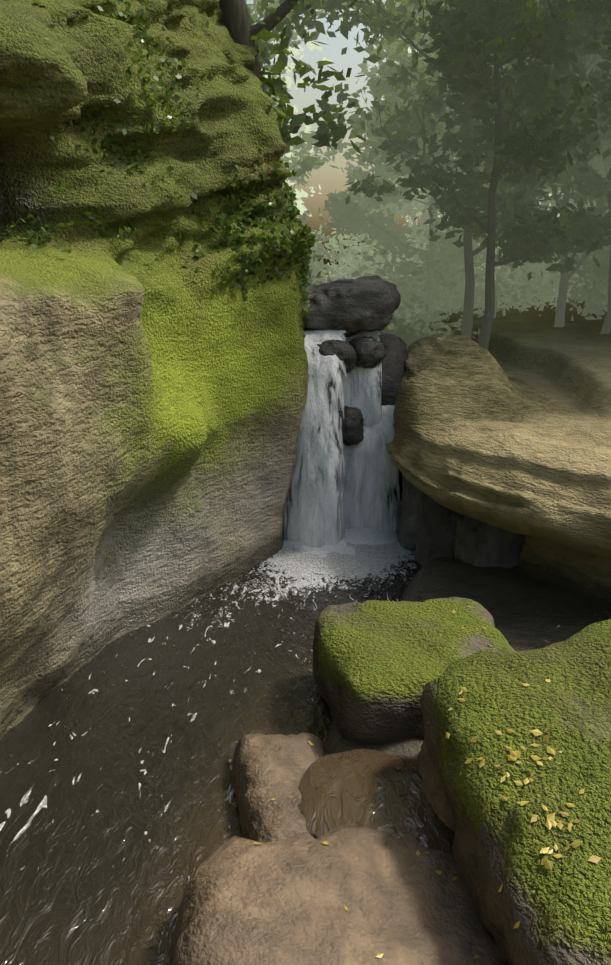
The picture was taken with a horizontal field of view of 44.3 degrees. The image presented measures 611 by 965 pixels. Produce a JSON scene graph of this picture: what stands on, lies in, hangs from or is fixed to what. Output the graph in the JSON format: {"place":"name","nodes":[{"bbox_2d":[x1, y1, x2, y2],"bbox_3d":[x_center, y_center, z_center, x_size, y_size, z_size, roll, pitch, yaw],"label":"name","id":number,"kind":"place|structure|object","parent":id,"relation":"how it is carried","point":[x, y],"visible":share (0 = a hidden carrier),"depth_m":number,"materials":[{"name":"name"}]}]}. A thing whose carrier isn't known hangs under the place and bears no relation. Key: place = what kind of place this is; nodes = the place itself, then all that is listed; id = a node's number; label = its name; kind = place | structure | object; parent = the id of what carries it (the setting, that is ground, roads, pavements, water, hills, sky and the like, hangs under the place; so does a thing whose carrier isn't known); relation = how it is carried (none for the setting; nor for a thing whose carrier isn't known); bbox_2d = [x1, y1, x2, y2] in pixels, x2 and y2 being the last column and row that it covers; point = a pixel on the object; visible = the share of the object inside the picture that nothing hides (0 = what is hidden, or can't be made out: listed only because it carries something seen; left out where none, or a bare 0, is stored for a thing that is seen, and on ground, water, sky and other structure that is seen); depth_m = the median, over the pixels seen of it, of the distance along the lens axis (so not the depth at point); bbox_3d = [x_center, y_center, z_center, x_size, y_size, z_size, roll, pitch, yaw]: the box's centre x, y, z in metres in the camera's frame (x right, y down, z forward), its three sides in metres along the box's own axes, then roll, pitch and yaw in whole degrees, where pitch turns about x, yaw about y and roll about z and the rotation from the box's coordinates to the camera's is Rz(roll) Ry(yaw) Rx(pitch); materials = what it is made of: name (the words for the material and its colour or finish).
{"place":"outdoors","nodes":[
{"label":"outdoors","id":0,"kind":"place"},
{"bbox_2d":[0,525,422,964],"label":"stream water","id":1,"kind":"structure","parent":0,"point":[119,818],"depth_m":4.84,"materials":[{"name":"brown liquid"}]},
{"bbox_2d":[283,531,346,551],"bbox_3d":[0.138,0.710,8.415,0.858,0.371,0.750,9,19,29],"label":"foam mound","id":2,"kind":"object","parent":1,"relation":"in","point":[299,546],"visible":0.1,"depth_m":8.14,"materials":[{"name":"white liquid"}]},
{"bbox_2d":[302,546,355,557],"bbox_3d":[0.380,0.788,8.204,1.094,0.200,1.016,-15,22,-41],"label":"foam mound","id":3,"kind":"object","parent":1,"relation":"in","point":[341,550],"visible":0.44,"depth_m":8.06,"materials":[{"name":"white liquid"}]},
{"bbox_2d":[342,528,397,544],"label":"waterfall mist","id":4,"kind":"structure","parent":1,"relation":"on","point":[368,536],"depth_m":8.38,"materials":[{"name":"white liquid"}]},
{"bbox_2d":[308,276,387,343],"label":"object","id":5,"kind":"structure","parent":0,"point":[332,279],"depth_m":24.28,"materials":[{"name":"green plant"}]},
{"bbox_2d":[246,0,550,266],"label":"sky","id":6,"kind":"structure","parent":0,"point":[330,179],"materials":[{"name":"white"}]},
{"bbox_2d":[289,263,610,800],"bbox_3d":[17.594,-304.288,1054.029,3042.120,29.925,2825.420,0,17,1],"label":"ground","id":7,"kind":"structure","parent":0,"point":[538,594],"depth_m":7.03,"materials":[{"name":"brown soil"}]},
{"bbox_2d":[0,0,308,738],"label":"cliff wall","id":8,"kind":"structure","parent":7,"relation":"on","point":[153,396],"depth_m":5.63,"materials":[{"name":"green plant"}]},
{"bbox_2d":[0,213,52,243],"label":"fern","id":9,"kind":"object","parent":8,"relation":"on","point":[22,235],"visible":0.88,"depth_m":5.04,"materials":[{"name":"green plant"}]},
{"bbox_2d":[5,0,67,28],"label":"ivy wall","id":10,"kind":"structure","parent":8,"relation":"attached to","point":[51,26],"depth_m":4.99,"materials":[{"name":"green plant"}]},
{"bbox_2d":[0,178,87,253],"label":"fern","id":11,"kind":"object","parent":8,"relation":"attached to","point":[45,236],"visible":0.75,"depth_m":5.08,"materials":[{"name":"green plant"}]},
{"bbox_2d":[82,202,138,239],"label":"fern","id":12,"kind":"object","parent":8,"relation":"attached to","point":[125,231],"visible":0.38,"depth_m":5.46,"materials":[{"name":"green plant"}]},
{"bbox_2d":[49,0,217,205],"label":"ivy wall","id":13,"kind":"structure","parent":8,"relation":"attached to","point":[154,95],"depth_m":5.79,"materials":[{"name":"green plant"}]},
{"bbox_2d":[175,139,315,310],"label":"ivy wall","id":14,"kind":"structure","parent":8,"relation":"attached to","point":[305,231],"depth_m":6.80,"materials":[{"name":"green plant"}]},
{"bbox_2d":[287,192,311,337],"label":"bush","id":15,"kind":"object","parent":8,"relation":"attached to","point":[305,282],"depth_m":7.64,"materials":[{"name":"green plant"}]},
{"bbox_2d":[283,329,346,547],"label":"waterfall","id":16,"kind":"structure","parent":8,"relation":"attached to","point":[313,522],"depth_m":7.98,"materials":[{"name":"white liquid"}]},
{"bbox_2d":[246,0,305,32],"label":"tree","id":17,"kind":"object","parent":7,"relation":"on","point":[258,9],"depth_m":11.82,"materials":[{"name":"green plant"}]},
{"bbox_2d":[232,732,324,842],"bbox_3d":[-0.070,1.952,4.276,0.636,0.591,1.299,-4,17,-15],"label":"rock","id":18,"kind":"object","parent":7,"relation":"on","point":[267,768],"depth_m":4.25,"materials":[{"name":"brown stone"}]},
{"bbox_2d":[220,0,356,92],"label":"wall tree","id":19,"kind":"object","parent":7,"relation":"on","point":[237,23],"visible":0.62,"depth_m":8.04,"materials":[{"name":"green plant"}]},
{"bbox_2d":[250,24,328,126],"bbox_3d":[-2.473,-5.592,8.708,5.470,7.639,5.176,0,17,1],"label":"tree","id":20,"kind":"object","parent":7,"relation":"on","point":[275,86],"depth_m":7.75,"materials":[{"name":"green plant"}]},
{"bbox_2d":[282,155,305,179],"bbox_3d":[-3.820,-10.545,19.706,7.201,9.453,6.397,10,19,30],"label":"tree","id":21,"kind":"object","parent":7,"relation":"on","point":[286,158],"depth_m":20.52,"materials":[{"name":"green plant"}]},
{"bbox_2d":[261,26,332,217],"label":"tree","id":22,"kind":"object","parent":7,"relation":"on","point":[298,193],"visible":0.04,"depth_m":68.20,"materials":[{"name":"green plant"}]},
{"bbox_2d":[275,109,324,177],"bbox_3d":[-2.927,-7.267,15.057,5.333,7.413,4.068,-12,20,-34],"label":"tree","id":23,"kind":"object","parent":7,"relation":"on","point":[307,163],"depth_m":15.27,"materials":[{"name":"green plant"}]},
{"bbox_2d":[248,0,366,154],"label":"tree","id":24,"kind":"object","parent":7,"relation":"on","point":[323,135],"visible":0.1,"depth_m":9.44,"materials":[{"name":"green plant"}]},
{"bbox_2d":[245,0,374,192],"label":"tree","id":25,"kind":"object","parent":7,"relation":"on","point":[305,149],"visible":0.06,"depth_m":19.59,"materials":[{"name":"green plant"}]},
{"bbox_2d":[301,260,320,280],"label":"bush","id":26,"kind":"object","parent":7,"relation":"on","point":[309,274],"visible":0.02,"depth_m":11.74,"materials":[{"name":"green plant"}]},
{"bbox_2d":[313,254,322,261],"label":"bush","id":27,"kind":"object","parent":7,"relation":"on","point":[317,256],"depth_m":13.26,"materials":[{"name":"green plant"}]},
{"bbox_2d":[306,269,331,287],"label":"bush","id":28,"kind":"object","parent":7,"relation":"on","point":[318,282],"visible":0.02,"depth_m":14.11,"materials":[{"name":"green plant"}]},
{"bbox_2d":[307,230,344,284],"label":"bush","id":29,"kind":"object","parent":7,"relation":"on","point":[322,250],"visible":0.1,"depth_m":19.82,"materials":[{"name":"green plant"}]},
{"bbox_2d":[168,824,506,964],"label":"boulder","id":30,"kind":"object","parent":7,"relation":"on","point":[245,901],"depth_m":3.24,"materials":[{"name":"brown stone"}]},
{"bbox_2d":[299,331,408,504],"bbox_3d":[0.556,-0.626,9.266,1.989,2.636,1.304,0,17,1],"label":"rock","id":31,"kind":"object","parent":7,"relation":"on","point":[393,373],"visible":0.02,"depth_m":8.64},
{"bbox_2d":[313,339,356,374],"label":"boulder","id":32,"kind":"object","parent":31,"relation":"on","point":[344,351],"visible":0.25,"depth_m":8.02,"materials":[{"name":"grey stone"}]},
{"bbox_2d":[348,336,384,368],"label":"lip rock","id":33,"kind":"object","parent":32,"relation":"attached to","point":[370,352],"visible":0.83,"depth_m":8.19,"materials":[{"name":"grey stone"}]},
{"bbox_2d":[335,406,363,445],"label":"lip rock","id":34,"kind":"object","parent":31,"relation":"on","point":[352,422],"visible":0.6,"depth_m":8.26,"materials":[{"name":"grey stone"}]},
{"bbox_2d":[303,275,400,336],"bbox_3d":[0.434,-2.023,8.579,1.340,0.669,1.054,0,17,1],"label":"boulder","id":35,"kind":"object","parent":31,"relation":"on","point":[351,307],"visible":0.75,"depth_m":8.18,"materials":[{"name":"grey stone"}]},
{"bbox_2d":[332,330,381,424],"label":"waterfall","id":36,"kind":"structure","parent":31,"relation":"on","point":[360,385],"depth_m":8.41,"materials":[{"name":"white liquid"}]},
{"bbox_2d":[331,259,385,278],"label":"bush","id":37,"kind":"object","parent":7,"relation":"on","point":[343,271],"visible":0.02,"depth_m":22.85,"materials":[{"name":"green plant"}]},
{"bbox_2d":[315,233,412,282],"bbox_3d":[2.021,-6.340,23.449,3.483,3.017,4.029,0,17,1],"label":"bush","id":38,"kind":"object","parent":7,"relation":"on","point":[351,260],"visible":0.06,"depth_m":22.95,"materials":[{"name":"green plant"}]},
{"bbox_2d":[335,405,399,531],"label":"waterfall","id":39,"kind":"structure","parent":7,"relation":"on","point":[370,478],"depth_m":8.52,"materials":[{"name":"white liquid"}]},
{"bbox_2d":[298,748,454,854],"bbox_3d":[0.385,1.725,4.040,0.888,0.050,1.013,0,17,1],"label":"wet rock","id":40,"kind":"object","parent":7,"relation":"on","point":[346,787],"depth_m":4.05,"materials":[{"name":"brown stone"}]},
{"bbox_2d":[311,211,447,278],"bbox_3d":[3.113,-7.583,26.099,6.907,4.007,5.409,0,17,1],"label":"bush","id":41,"kind":"object","parent":7,"relation":"on","point":[333,242],"visible":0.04,"depth_m":25.71,"materials":[{"name":"green plant"}]},
{"bbox_2d":[327,0,448,228],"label":"tree","id":42,"kind":"object","parent":7,"relation":"on","point":[360,174],"visible":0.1,"depth_m":17.96,"materials":[{"name":"green plant"}]},
{"bbox_2d":[353,0,445,261],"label":"tree","id":43,"kind":"object","parent":7,"relation":"on","point":[406,209],"visible":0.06,"depth_m":21.57,"materials":[{"name":"green plant"}]},
{"bbox_2d":[299,35,506,325],"bbox_3d":[2.091,-6.761,16.672,5.348,7.039,4.003,6,17,19],"label":"tree","id":44,"kind":"object","parent":7,"relation":"on","point":[343,214],"visible":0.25,"depth_m":16.48,"materials":[{"name":"green plant"}]},
{"bbox_2d":[396,474,422,550],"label":"waterfall rock","id":45,"kind":"object","parent":7,"relation":"on","point":[408,517],"visible":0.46,"depth_m":8.10,"materials":[{"name":"grey stone"}]},
{"bbox_2d":[370,158,454,229],"bbox_3d":[6.140,-12.615,30.594,6.176,9.131,7.020,-7,18,-23],"label":"tree","id":46,"kind":"object","parent":7,"relation":"on","point":[417,214],"depth_m":31.77,"materials":[{"name":"green plant"}]},
{"bbox_2d":[341,249,484,324],"bbox_3d":[2.274,-4.541,18.459,4.296,2.376,3.295,-8,18,-25],"label":"bush","id":47,"kind":"object","parent":7,"relation":"on","point":[363,267],"visible":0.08,"depth_m":17.96,"materials":[{"name":"green plant"}]},
{"bbox_2d":[312,597,515,744],"bbox_3d":[0.784,1.378,5.243,1.391,0.808,1.299,-4,17,-12],"label":"mossy boulder","id":48,"kind":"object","parent":7,"relation":"on","point":[378,665],"depth_m":4.98,"materials":[{"name":"green plant"}]},
{"bbox_2d":[254,606,600,957],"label":"fallen leaves","id":49,"kind":"object","parent":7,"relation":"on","point":[515,755],"visible":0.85,"depth_m":3.27,"materials":[{"name":"yellow plant"}]},
{"bbox_2d":[345,198,509,288],"bbox_3d":[4.513,-6.173,21.583,6.101,3.659,4.969,-8,18,-26],"label":"bush","id":50,"kind":"object","parent":7,"relation":"on","point":[417,237],"visible":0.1,"depth_m":20.73,"materials":[{"name":"green plant"}]},
{"bbox_2d":[382,311,479,346],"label":"bush","id":51,"kind":"object","parent":7,"relation":"on","point":[410,337],"visible":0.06,"depth_m":12.65,"materials":[{"name":"green plant"}]},
{"bbox_2d":[386,284,483,338],"bbox_3d":[1.924,-2.849,15.299,3.402,2.313,2.792,14,22,40],"label":"bush","id":52,"kind":"object","parent":7,"relation":"on","point":[435,314],"visible":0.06,"depth_m":15.13,"materials":[{"name":"green plant"}]},
{"bbox_2d":[416,740,454,830],"bbox_3d":[0.791,1.984,4.254,0.468,1.122,0.838,0,17,1],"label":"rock","id":53,"kind":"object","parent":7,"relation":"on","point":[435,794],"depth_m":4.04,"materials":[{"name":"stone"}]},
{"bbox_2d":[415,493,458,565],"bbox_3d":[1.450,0.540,7.906,0.602,1.409,0.693,0,17,1],"label":"waterfall rock","id":54,"kind":"object","parent":7,"relation":"on","point":[436,534],"visible":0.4,"depth_m":7.64,"materials":[{"name":"grey stone"}]},
{"bbox_2d":[284,0,610,337],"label":"tree","id":55,"kind":"object","parent":7,"relation":"on","point":[417,116],"visible":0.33,"depth_m":11.82,"materials":[{"name":"green plant"}]},
{"bbox_2d":[331,216,570,323],"bbox_3d":[2.998,-4.565,17.032,4.895,3.291,4.549,0,17,1],"label":"bush","id":56,"kind":"object","parent":7,"relation":"on","point":[443,300],"visible":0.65,"depth_m":16.53,"materials":[{"name":"green plant"}]},
{"bbox_2d":[343,0,610,351],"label":"tree","id":57,"kind":"object","parent":7,"relation":"on","point":[469,30],"visible":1,"depth_m":10.13,"materials":[{"name":"green plant"}]},
{"bbox_2d":[351,0,610,317],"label":"tree","id":58,"kind":"object","parent":7,"relation":"on","point":[592,163],"visible":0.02,"depth_m":14.87,"materials":[{"name":"green plant"}]},
{"bbox_2d":[453,514,524,567],"bbox_3d":[1.934,0.642,7.509,0.935,1.142,0.691,0,17,1],"label":"waterfall rock","id":59,"kind":"object","parent":7,"relation":"on","point":[478,543],"visible":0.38,"depth_m":7.23,"materials":[{"name":"grey stone"}]},
{"bbox_2d":[402,226,581,282],"bbox_3d":[6.697,-7.120,23.111,7.015,3.910,6.027,12,20,35],"label":"tree","id":60,"kind":"object","parent":7,"relation":"on","point":[485,263],"depth_m":22.63,"materials":[{"name":"green plant"}]},
{"bbox_2d":[385,334,610,558],"bbox_3d":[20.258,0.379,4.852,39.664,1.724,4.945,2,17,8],"label":"ledge rock","id":61,"kind":"object","parent":7,"relation":"on","point":[480,435],"visible":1,"depth_m":6.88,"materials":[{"name":"brown stone"}]},
{"bbox_2d":[425,202,604,310],"bbox_3d":[5.253,-5.192,18.014,5.043,3.331,4.169,12,20,34],"label":"bush","id":62,"kind":"object","parent":7,"relation":"on","point":[548,277],"visible":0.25,"depth_m":17.43,"materials":[{"name":"green plant"}]},
{"bbox_2d":[420,619,610,964],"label":"mossy boulder","id":63,"kind":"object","parent":7,"relation":"on","point":[560,911],"depth_m":3.31,"materials":[{"name":"green plant"}]},
{"bbox_2d":[424,4,610,326],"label":"tree","id":64,"kind":"object","parent":7,"relation":"on","point":[591,188],"visible":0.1,"depth_m":11.97,"materials":[{"name":"green plant"}]},
{"bbox_2d":[453,158,595,306],"bbox_3d":[4.887,-7.836,17.453,4.683,7.929,3.585,0,17,1],"label":"tree","id":65,"kind":"object","parent":7,"relation":"on","point":[548,189],"depth_m":17.56,"materials":[{"name":"green plant"}]},
{"bbox_2d":[485,1,610,333],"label":"tree","id":66,"kind":"object","parent":7,"relation":"on","point":[600,89],"visible":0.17,"depth_m":10.61,"materials":[{"name":"green plant"}]},
{"bbox_2d":[508,237,607,303],"bbox_3d":[7.143,-5.232,17.936,4.335,3.670,5.395,-13,21,-37],"label":"bush","id":67,"kind":"object","parent":7,"relation":"on","point":[574,275],"depth_m":18.08,"materials":[{"name":"green plant"}]},
{"bbox_2d":[541,245,609,320],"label":"bush","id":68,"kind":"object","parent":7,"relation":"on","point":[599,286],"visible":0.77,"depth_m":13.65,"materials":[{"name":"green plant"}]},
{"bbox_2d":[542,35,610,160],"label":"tree","id":69,"kind":"object","parent":7,"relation":"on","point":[600,59],"visible":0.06,"depth_m":12.57,"materials":[{"name":"green plant"}]},
{"bbox_2d":[544,177,608,212],"bbox_3d":[7.326,-7.198,16.759,4.146,6.738,3.842,0,17,1],"label":"tree","id":70,"kind":"object","parent":7,"relation":"on","point":[552,203],"visible":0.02,"depth_m":17.21,"materials":[{"name":"green plant"}]},
{"bbox_2d":[544,65,610,312],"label":"tree","id":71,"kind":"object","parent":7,"relation":"on","point":[602,168],"visible":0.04,"depth_m":14.52,"materials":[{"name":"green plant"}]}
]}

